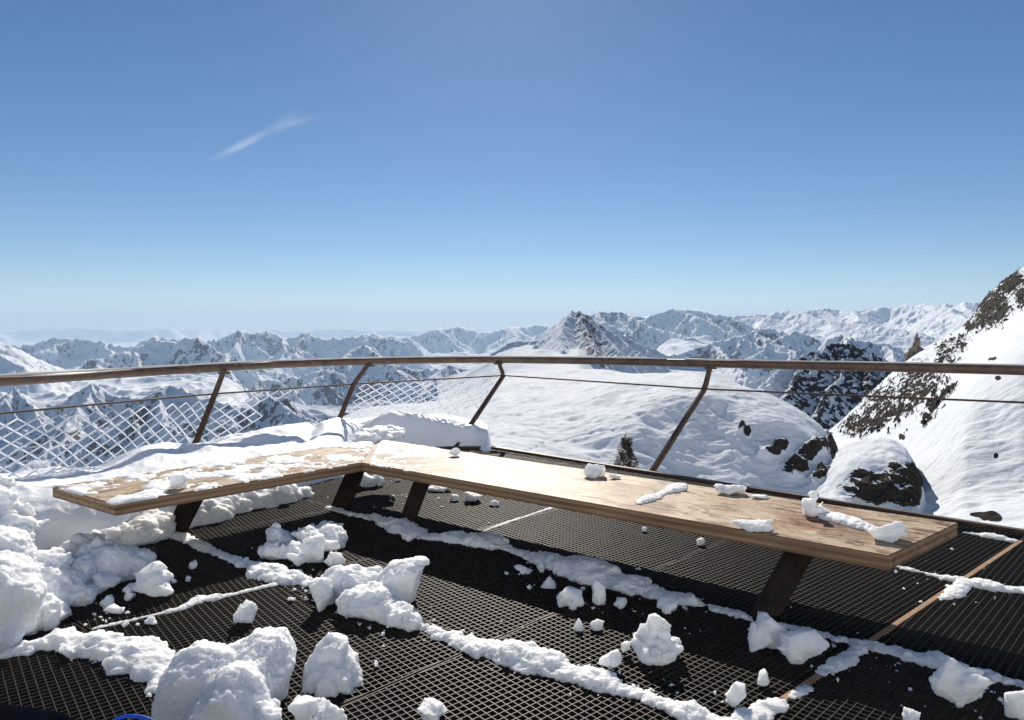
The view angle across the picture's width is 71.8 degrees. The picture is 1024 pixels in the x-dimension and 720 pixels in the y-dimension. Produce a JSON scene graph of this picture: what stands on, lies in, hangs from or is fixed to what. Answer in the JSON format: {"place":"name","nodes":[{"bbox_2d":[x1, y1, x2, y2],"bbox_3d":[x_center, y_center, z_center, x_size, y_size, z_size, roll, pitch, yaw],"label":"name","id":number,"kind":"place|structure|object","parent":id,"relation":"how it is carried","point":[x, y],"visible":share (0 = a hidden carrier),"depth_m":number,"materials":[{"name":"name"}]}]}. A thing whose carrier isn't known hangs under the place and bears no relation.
{"place":"outdoors","nodes":[
{"label":"outdoors","id":0,"kind":"place"},
{"bbox_2d":[0,343,249,405],"bbox_3d":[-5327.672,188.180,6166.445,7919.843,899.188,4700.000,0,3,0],"label":"mountain","id":1,"kind":"structure","parent":0,"point":[13,360],"depth_m":5943.93,"materials":[{"name":"white snow"}]},
{"bbox_2d":[79,336,290,399],"bbox_3d":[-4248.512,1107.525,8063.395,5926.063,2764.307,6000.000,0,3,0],"label":"mountain","id":2,"kind":"structure","parent":0,"point":[186,350],"depth_m":7947.67,"materials":[{"name":"white snow"}]},
{"bbox_2d":[0,383,423,473],"bbox_3d":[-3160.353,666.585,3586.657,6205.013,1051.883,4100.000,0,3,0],"label":"mountain","id":3,"kind":"structure","parent":0,"point":[279,411],"depth_m":3567.47,"materials":[{"name":"white snow"}]},
{"bbox_2d":[11,330,428,376],"bbox_3d":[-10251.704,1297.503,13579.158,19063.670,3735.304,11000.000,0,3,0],"label":"mountain","id":4,"kind":"structure","parent":0,"point":[64,353],"depth_m":14267.77,"materials":[{"name":"white snow"}]},
{"bbox_2d":[0,327,513,346],"bbox_3d":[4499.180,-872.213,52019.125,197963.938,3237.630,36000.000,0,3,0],"label":"mountain","id":5,"kind":"structure","parent":0,"point":[133,337],"depth_m":54372.66,"materials":[{"name":"white snow"}]},
{"bbox_2d":[252,345,467,405],"bbox_3d":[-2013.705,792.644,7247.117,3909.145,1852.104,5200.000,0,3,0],"label":"mountain","id":6,"kind":"structure","parent":0,"point":[333,375],"depth_m":7183.70,"materials":[{"name":"white snow"}]},
{"bbox_2d":[364,324,549,370],"bbox_3d":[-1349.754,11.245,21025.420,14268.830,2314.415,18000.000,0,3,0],"label":"mountain","id":7,"kind":"structure","parent":0,"point":[457,341],"depth_m":22785.62,"materials":[{"name":"white snow"}]},
{"bbox_2d":[0,446,1023,719],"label":"deck","id":8,"kind":"structure","parent":0,"point":[478,592],"depth_m":3.65,"materials":[{"name":"metal"}]},
{"bbox_2d":[0,474,99,652],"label":"snow heap","id":9,"kind":"object","parent":8,"relation":"on","point":[43,590],"visible":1,"depth_m":3.51,"materials":[{"name":"white snow"}]},
{"bbox_2d":[0,703,153,719],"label":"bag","id":10,"kind":"object","parent":8,"relation":"on","point":[11,712],"visible":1,"depth_m":1.84,"materials":[{"name":"fabric"}]},
{"bbox_2d":[0,626,175,693],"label":"snow ridge","id":11,"kind":"structure","parent":8,"relation":"on","point":[138,659],"depth_m":3.19,"materials":[{"name":"white snow"}]},
{"bbox_2d":[99,595,113,606],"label":"snow chunk","id":12,"kind":"object","parent":8,"relation":"on","point":[107,600],"visible":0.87,"depth_m":3.78,"materials":[{"name":"white snow"}]},
{"bbox_2d":[67,532,156,593],"bbox_3d":[-2.409,1.175,4.261,0.526,0.248,0.806,-2,3,-29],"label":"snow heap","id":13,"kind":"object","parent":8,"relation":"on","point":[101,562],"visible":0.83,"depth_m":4.12,"materials":[{"name":"white snow"}]},
{"bbox_2d":[103,603,124,613],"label":"snow chunk","id":14,"kind":"object","parent":8,"relation":"on","point":[114,608],"visible":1,"depth_m":3.68,"materials":[{"name":"white snow"}]},
{"bbox_2d":[59,508,176,549],"bbox_3d":[-2.688,1.171,4.857,0.430,0.216,0.935,1,3,24],"label":"snow heap","id":15,"kind":"object","parent":8,"relation":"on","point":[146,527],"visible":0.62,"depth_m":4.88,"materials":[{"name":"white snow"}]},
{"bbox_2d":[122,561,176,600],"bbox_3d":[-2.025,1.221,3.970,0.281,0.182,0.243,-1,3,-14],"label":"snow chunk","id":16,"kind":"object","parent":8,"relation":"on","point":[154,579],"visible":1,"depth_m":3.90,"materials":[{"name":"white snow"}]},
{"bbox_2d":[144,616,156,624],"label":"snow chunk","id":17,"kind":"object","parent":8,"relation":"on","point":[150,620],"visible":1,"depth_m":3.55,"materials":[{"name":"white snow"}]},
{"bbox_2d":[91,582,278,629],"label":"snow ridge","id":18,"kind":"structure","parent":8,"relation":"on","point":[196,600],"depth_m":3.83,"materials":[{"name":"white snow"}]},
{"bbox_2d":[188,560,197,569],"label":"snow chunk","id":19,"kind":"object","parent":8,"relation":"on","point":[192,565],"visible":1,"depth_m":4.34,"materials":[{"name":"white snow"}]},
{"bbox_2d":[170,531,246,567],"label":"snow ridge","id":20,"kind":"structure","parent":8,"relation":"on","point":[195,543],"depth_m":4.75,"materials":[{"name":"white snow"}]},
{"bbox_2d":[151,626,296,719],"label":"snow block","id":21,"kind":"object","parent":8,"relation":"on","point":[247,677],"depth_m":2.64,"materials":[{"name":"white snow"}]},
{"bbox_2d":[233,599,257,622],"bbox_3d":[-1.349,1.276,3.580,0.104,0.112,0.116,0,3,0],"label":"snow chunk","id":22,"kind":"object","parent":8,"relation":"on","point":[246,611],"visible":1,"depth_m":3.54,"materials":[{"name":"white snow"}]},
{"bbox_2d":[2,411,491,549],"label":"snow bank","id":23,"kind":"structure","parent":8,"relation":"on","point":[67,521],"depth_m":6.69,"materials":[{"name":"white snow"}]},
{"bbox_2d":[189,484,314,527],"bbox_3d":[-2.202,1.147,5.801,0.418,0.168,1.331,2,3,34],"label":"snow heap","id":24,"kind":"object","parent":8,"relation":"on","point":[213,511],"visible":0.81,"depth_m":5.74,"materials":[{"name":"white snow"}]},
{"bbox_2d":[234,557,318,586],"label":"snow ridge","id":25,"kind":"structure","parent":8,"relation":"on","point":[281,574],"depth_m":4.20,"materials":[{"name":"white snow"}]},
{"bbox_2d":[257,520,347,559],"bbox_3d":[-1.389,1.178,4.793,0.543,0.191,0.635,0,3,0],"label":"snow heap","id":26,"kind":"object","parent":8,"relation":"on","point":[280,543],"visible":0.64,"depth_m":4.69,"materials":[{"name":"white snow"}]},
{"bbox_2d":[286,533,345,566],"bbox_3d":[-1.233,1.197,4.501,0.383,0.180,0.278,0,3,0],"label":"snow heap","id":27,"kind":"object","parent":8,"relation":"on","point":[313,549],"visible":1,"depth_m":4.43,"materials":[{"name":"white snow"}]},
{"bbox_2d":[288,694,346,719],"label":"snow chunk","id":28,"kind":"object","parent":8,"relation":"on","point":[305,707],"visible":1,"depth_m":2.60,"materials":[{"name":"white snow"}]},
{"bbox_2d":[300,632,363,697],"bbox_3d":[-0.758,1.264,2.973,0.267,0.200,0.242,0,3,0],"label":"snow block","id":29,"kind":"object","parent":8,"relation":"on","point":[332,667],"depth_m":2.93,"materials":[{"name":"white snow"}]},
{"bbox_2d":[324,506,370,520],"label":"snow ridge","id":30,"kind":"structure","parent":8,"relation":"on","point":[345,512],"depth_m":5.62,"materials":[{"name":"white snow"}]},
{"bbox_2d":[360,472,376,486],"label":"snow chunk","id":31,"kind":"object","parent":8,"relation":"on","point":[367,480],"visible":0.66,"depth_m":6.57,"materials":[{"name":"white snow"}]},
{"bbox_2d":[309,556,429,631],"bbox_3d":[-0.755,1.201,3.837,0.863,0.239,0.528,2,3,29],"label":"snow heap","id":32,"kind":"object","parent":8,"relation":"on","point":[386,595],"visible":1,"depth_m":3.73,"materials":[{"name":"white snow"}]},
{"bbox_2d":[372,474,383,485],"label":"snow chunk","id":33,"kind":"object","parent":8,"relation":"on","point":[380,481],"visible":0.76,"depth_m":6.62,"materials":[{"name":"white snow"}]},
{"bbox_2d":[401,529,421,541],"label":"snow chunk","id":34,"kind":"object","parent":8,"relation":"on","point":[409,535],"visible":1,"depth_m":4.92,"materials":[{"name":"white snow"}]},
{"bbox_2d":[417,698,447,719],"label":"snow chunk","id":35,"kind":"object","parent":8,"relation":"on","point":[431,709],"visible":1,"depth_m":2.68,"materials":[{"name":"white snow"}]},
{"bbox_2d":[427,485,449,492],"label":"snow chunk","id":36,"kind":"object","parent":8,"relation":"on","point":[435,488],"visible":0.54,"depth_m":6.40,"materials":[{"name":"white snow"}]},
{"bbox_2d":[449,494,458,500],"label":"snow chunk","id":37,"kind":"object","parent":8,"relation":"on","point":[453,497],"visible":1,"depth_m":6.05,"materials":[{"name":"white snow"}]},
{"bbox_2d":[464,492,482,500],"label":"snow chunk","id":38,"kind":"object","parent":8,"relation":"on","point":[470,496],"visible":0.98,"depth_m":6.00,"materials":[{"name":"white snow"}]},
{"bbox_2d":[489,500,499,505],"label":"snow chunk","id":39,"kind":"object","parent":8,"relation":"on","point":[493,503],"visible":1,"depth_m":5.89,"materials":[{"name":"white snow"}]},
{"bbox_2d":[52,441,957,615],"bbox_3d":[-0.316,1.072,4.209,4.796,0.450,2.587,2,4,37],"label":"corner bench","id":40,"kind":"object","parent":8,"relation":"on","point":[798,538],"visible":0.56,"depth_m":4.33,"materials":[{"name":"wood"}]},
{"bbox_2d":[170,474,187,487],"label":"snow lump","id":41,"kind":"object","parent":40,"relation":"on","point":[178,481],"visible":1,"depth_m":4.54,"materials":[{"name":"white snow"}]},
{"bbox_2d":[50,441,374,504],"bbox_3d":[-1.831,0.779,5.301,0.835,0.035,2.616,3,4,43],"label":"snow dusting","id":42,"kind":"object","parent":40,"relation":"on","point":[155,488],"visible":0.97,"depth_m":4.99,"materials":[{"name":"white snow"}]},
{"bbox_2d":[348,425,406,443],"bbox_3d":[-1.245,0.681,6.605,0.488,0.113,0.762,0,3,0],"label":"snow lump","id":43,"kind":"object","parent":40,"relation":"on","point":[375,434],"visible":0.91,"depth_m":6.50,"materials":[{"name":"white snow"}]},
{"bbox_2d":[369,440,483,473],"bbox_3d":[-0.807,0.770,5.682,1.628,0.016,0.854,2,4,37],"label":"snow dusting","id":44,"kind":"object","parent":40,"relation":"on","point":[386,446],"visible":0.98,"depth_m":5.80,"materials":[{"name":"white snow"}]},
{"bbox_2d":[449,448,459,455],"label":"snow lump","id":45,"kind":"object","parent":40,"relation":"on","point":[455,451],"visible":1,"depth_m":5.68,"materials":[{"name":"white snow"}]},
{"bbox_2d":[583,463,605,477],"bbox_3d":[0.581,0.768,4.919,0.142,0.096,0.105,-2,4,-39],"label":"snow lump","id":46,"kind":"object","parent":40,"relation":"on","point":[593,471],"visible":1,"depth_m":4.90,"materials":[{"name":"white snow"}]},
{"bbox_2d":[608,474,620,478],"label":"snow lump","id":47,"kind":"object","parent":40,"relation":"on","point":[615,476],"visible":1,"depth_m":4.84,"materials":[{"name":"white snow"}]},
{"bbox_2d":[635,483,687,504],"bbox_3d":[0.952,0.823,4.396,0.146,0.038,0.642,2,4,37],"label":"snow lump","id":48,"kind":"object","parent":40,"relation":"on","point":[674,488],"visible":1,"depth_m":4.40,"materials":[{"name":"white snow"}]},
{"bbox_2d":[714,484,746,494],"bbox_3d":[1.363,0.808,4.420,0.197,0.063,0.115,0,3,0],"label":"snow lump","id":49,"kind":"object","parent":40,"relation":"on","point":[730,489],"visible":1,"depth_m":4.39,"materials":[{"name":"white snow"}]},
{"bbox_2d":[731,519,774,531],"bbox_3d":[1.239,0.848,3.638,0.216,0.060,0.130,0,3,0],"label":"snow lump","id":50,"kind":"object","parent":40,"relation":"on","point":[758,525],"visible":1,"depth_m":3.60,"materials":[{"name":"white snow"}]},
{"bbox_2d":[750,494,769,498],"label":"snow lump","id":51,"kind":"object","parent":40,"relation":"on","point":[759,496],"visible":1,"depth_m":4.29,"materials":[{"name":"white snow"}]},
{"bbox_2d":[802,491,829,516],"bbox_3d":[1.673,0.793,3.907,0.154,0.145,0.109,0,3,0],"label":"snow lump","id":52,"kind":"object","parent":40,"relation":"on","point":[810,508],"visible":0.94,"depth_m":3.88,"materials":[{"name":"white snow"}]},
{"bbox_2d":[818,512,876,531],"bbox_3d":[1.808,0.852,3.753,0.161,0.043,0.396,-1,3,-28],"label":"snow lump","id":53,"kind":"object","parent":40,"relation":"on","point":[847,520],"visible":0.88,"depth_m":3.73,"materials":[{"name":"white snow"}]},
{"bbox_2d":[868,521,909,542],"bbox_3d":[1.842,0.836,3.473,0.205,0.101,0.116,0,3,0],"label":"snow lump","id":54,"kind":"object","parent":40,"relation":"on","point":[893,531],"visible":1,"depth_m":3.44,"materials":[{"name":"white snow"}]},
{"bbox_2d":[0,356,1023,477],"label":"railing","id":55,"kind":"object","parent":8,"relation":"on","point":[43,377],"visible":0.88,"depth_m":7.41,"materials":[{"name":"brown metal"}]},
{"bbox_2d":[482,507,554,531],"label":"snow ridge","id":56,"kind":"structure","parent":8,"relation":"on","point":[520,518],"depth_m":5.46,"materials":[{"name":"white snow"}]},
{"bbox_2d":[514,564,532,574],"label":"snow chunk","id":57,"kind":"object","parent":8,"relation":"on","point":[522,570],"visible":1,"depth_m":4.26,"materials":[{"name":"white snow"}]},
{"bbox_2d":[58,481,1009,719],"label":"snow crumbs","id":58,"kind":"object","parent":8,"relation":"on","point":[592,608],"visible":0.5,"depth_m":3.58,"materials":[{"name":"white snow"}]},
{"bbox_2d":[537,562,544,572],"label":"snow chunk","id":59,"kind":"object","parent":8,"relation":"on","point":[540,566],"visible":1,"depth_m":4.29,"materials":[{"name":"white snow"}]},
{"bbox_2d":[541,576,555,588],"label":"snow chunk","id":60,"kind":"object","parent":8,"relation":"on","point":[548,582],"visible":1,"depth_m":4.04,"materials":[{"name":"white snow"}]},
{"bbox_2d":[362,513,752,621],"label":"snow ridge","id":61,"kind":"structure","parent":8,"relation":"on","point":[582,570],"depth_m":4.25,"materials":[{"name":"white snow"}]},
{"bbox_2d":[556,586,584,610],"bbox_3d":[0.313,1.270,3.793,0.151,0.104,0.130,0,3,0],"label":"snow chunk","id":62,"kind":"object","parent":8,"relation":"on","point":[570,597],"visible":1,"depth_m":3.76,"materials":[{"name":"white snow"}]},
{"bbox_2d":[416,623,737,719],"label":"snow ridge","id":63,"kind":"structure","parent":8,"relation":"on","point":[533,658],"depth_m":3.05,"materials":[{"name":"white snow"}]},
{"bbox_2d":[573,618,583,631],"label":"snow chunk","id":64,"kind":"object","parent":8,"relation":"on","point":[578,625],"visible":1,"depth_m":3.48,"materials":[{"name":"white snow"}]},
{"bbox_2d":[590,619,604,630],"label":"snow chunk","id":65,"kind":"object","parent":8,"relation":"on","point":[596,625],"visible":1,"depth_m":3.48,"materials":[{"name":"white snow"}]},
{"bbox_2d":[591,578,605,605],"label":"snow chunk","id":66,"kind":"object","parent":8,"relation":"on","point":[599,593],"visible":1,"depth_m":3.79,"materials":[{"name":"white snow"}]},
{"bbox_2d":[598,649,621,667],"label":"snow chunk","id":67,"kind":"object","parent":8,"relation":"on","point":[612,659],"visible":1,"depth_m":3.04,"materials":[{"name":"white snow"}]},
{"bbox_2d":[613,597,626,608],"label":"snow chunk","id":68,"kind":"object","parent":8,"relation":"on","point":[620,603],"visible":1,"depth_m":3.75,"materials":[{"name":"white snow"}]},
{"bbox_2d":[621,613,683,665],"bbox_3d":[0.632,1.249,3.195,0.272,0.203,0.174,0,3,0],"label":"snow chunk","id":69,"kind":"object","parent":8,"relation":"on","point":[652,642],"visible":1,"depth_m":3.16,"materials":[{"name":"white snow"}]},
{"bbox_2d":[657,594,677,613],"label":"snow chunk","id":70,"kind":"object","parent":8,"relation":"on","point":[667,604],"visible":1,"depth_m":3.68,"materials":[{"name":"white snow"}]},
{"bbox_2d":[696,537,704,545],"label":"snow chunk","id":71,"kind":"object","parent":8,"relation":"on","point":[701,541],"visible":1,"depth_m":4.82,"materials":[{"name":"white snow"}]},
{"bbox_2d":[725,681,746,707],"bbox_3d":[0.882,1.317,2.795,0.080,0.100,0.082,1,3,14],"label":"snow chunk","id":72,"kind":"object","parent":8,"relation":"on","point":[735,695],"visible":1,"depth_m":2.77,"materials":[{"name":"white snow"}]},
{"bbox_2d":[731,697,789,719],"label":"snow ridge","id":73,"kind":"structure","parent":8,"relation":"on","point":[768,709],"depth_m":2.73,"materials":[{"name":"white snow"}]},
{"bbox_2d":[757,668,769,685],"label":"snow chunk","id":74,"kind":"object","parent":8,"relation":"on","point":[763,679],"visible":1,"depth_m":2.93,"materials":[{"name":"white snow"}]},
{"bbox_2d":[747,611,787,651],"bbox_3d":[1.194,1.259,3.296,0.194,0.174,0.120,0,3,0],"label":"snow chunk","id":75,"kind":"object","parent":8,"relation":"on","point":[765,628],"visible":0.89,"depth_m":3.26,"materials":[{"name":"white snow"}]},
{"bbox_2d":[788,685,813,698],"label":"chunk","id":76,"kind":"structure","parent":8,"relation":"on","point":[800,692],"depth_m":2.88,"materials":[{"name":"white snow"}]},
{"bbox_2d":[774,629,829,664],"bbox_3d":[1.293,1.279,3.159,0.216,0.148,0.137,2,3,32],"label":"snow chunk","id":77,"kind":"object","parent":8,"relation":"on","point":[797,647],"visible":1,"depth_m":3.13,"materials":[{"name":"white snow"}]},
{"bbox_2d":[815,642,867,676],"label":"snow ridge","id":78,"kind":"structure","parent":8,"relation":"on","point":[844,660],"depth_m":3.14,"materials":[{"name":"white snow"}]},
{"bbox_2d":[778,622,1023,688],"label":"snow ridge","id":79,"kind":"structure","parent":8,"relation":"on","point":[933,659],"depth_m":3.18,"materials":[{"name":"white snow"}]},
{"bbox_2d":[902,707,920,719],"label":"snow chunk","id":80,"kind":"object","parent":8,"relation":"on","point":[909,714],"visible":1,"depth_m":2.67,"materials":[{"name":"white snow"}]},
{"bbox_2d":[937,578,971,600],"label":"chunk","id":81,"kind":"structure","parent":8,"relation":"on","point":[959,588],"depth_m":3.96,"materials":[{"name":"white snow"}]},
{"bbox_2d":[896,566,1023,593],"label":"snow ridge","id":82,"kind":"structure","parent":8,"relation":"on","point":[986,584],"depth_m":4.06,"materials":[{"name":"white snow"}]},
{"bbox_2d":[929,658,994,707],"bbox_3d":[1.781,1.279,2.818,0.240,0.181,0.132,0,3,0],"label":"snow chunk","id":83,"kind":"object","parent":8,"relation":"on","point":[955,682],"visible":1,"depth_m":2.79,"materials":[{"name":"white snow"}]},
{"bbox_2d":[963,532,1017,542],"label":"snow ridge","id":84,"kind":"structure","parent":8,"relation":"on","point":[993,536],"depth_m":4.99,"materials":[{"name":"white snow"}]},
{"bbox_2d":[1004,690,1023,719],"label":"snow chunk","id":85,"kind":"object","parent":8,"relation":"on","point":[1014,704],"visible":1,"depth_m":2.68,"materials":[{"name":"white snow"}]},
{"bbox_2d":[0,0,1023,330],"label":"sky","id":86,"kind":"structure","parent":0,"point":[248,165],"materials":[{"name":"blue"}]},
{"bbox_2d":[438,310,734,400],"bbox_3d":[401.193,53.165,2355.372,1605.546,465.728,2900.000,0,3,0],"label":"mountain","id":87,"kind":"structure","parent":0,"point":[573,333],"depth_m":2617.26,"materials":[{"name":"white snow"}]},
{"bbox_2d":[343,369,837,496],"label":"hill","id":88,"kind":"structure","parent":0,"point":[762,440],"depth_m":86.82,"materials":[{"name":"white snow"}]},
{"bbox_2d":[614,434,638,467],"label":"shrub","id":89,"kind":"object","parent":88,"relation":"on","point":[627,448],"visible":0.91,"depth_m":75.06,"materials":[{"name":"plant"}]},
{"bbox_2d":[590,308,757,349],"bbox_3d":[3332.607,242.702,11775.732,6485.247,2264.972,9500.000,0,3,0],"label":"mountain","id":90,"kind":"structure","parent":0,"point":[654,331],"depth_m":12191.96,"materials":[{"name":"white snow"}]},
{"bbox_2d":[671,327,822,385],"bbox_3d":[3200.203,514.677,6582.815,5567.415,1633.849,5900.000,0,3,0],"label":"mountain","id":91,"kind":"structure","parent":0,"point":[768,343],"depth_m":6502.03,"materials":[{"name":"white snow"}]},
{"bbox_2d":[657,302,979,355],"bbox_3d":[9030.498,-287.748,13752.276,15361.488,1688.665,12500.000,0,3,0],"label":"mountain","id":92,"kind":"structure","parent":0,"point":[901,327],"depth_m":12912.72,"materials":[{"name":"white snow"}]},
{"bbox_2d":[746,342,891,430],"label":"mountain","id":93,"kind":"structure","parent":0,"point":[827,412],"depth_m":759.91,"materials":[{"name":"grey stone"}]},
{"bbox_2d":[818,334,906,361],"bbox_3d":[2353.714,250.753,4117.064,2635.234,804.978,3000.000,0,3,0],"label":"mountain","id":94,"kind":"structure","parent":0,"point":[889,352],"depth_m":4003.06,"materials":[{"name":"white snow"}]},
{"bbox_2d":[829,267,1023,528],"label":"mountain flank","id":95,"kind":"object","parent":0,"point":[967,457],"visible":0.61,"depth_m":93.19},
{"bbox_2d":[819,438,926,512],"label":"outcrop","id":96,"kind":"object","parent":95,"relation":"on","point":[882,472],"visible":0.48,"depth_m":69.77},
{"bbox_2d":[904,333,922,360],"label":"rock pinnacle","id":97,"kind":"object","parent":95,"relation":"on","point":[915,348],"visible":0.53,"depth_m":320.85,"materials":[{"name":"stone"}]}
]}

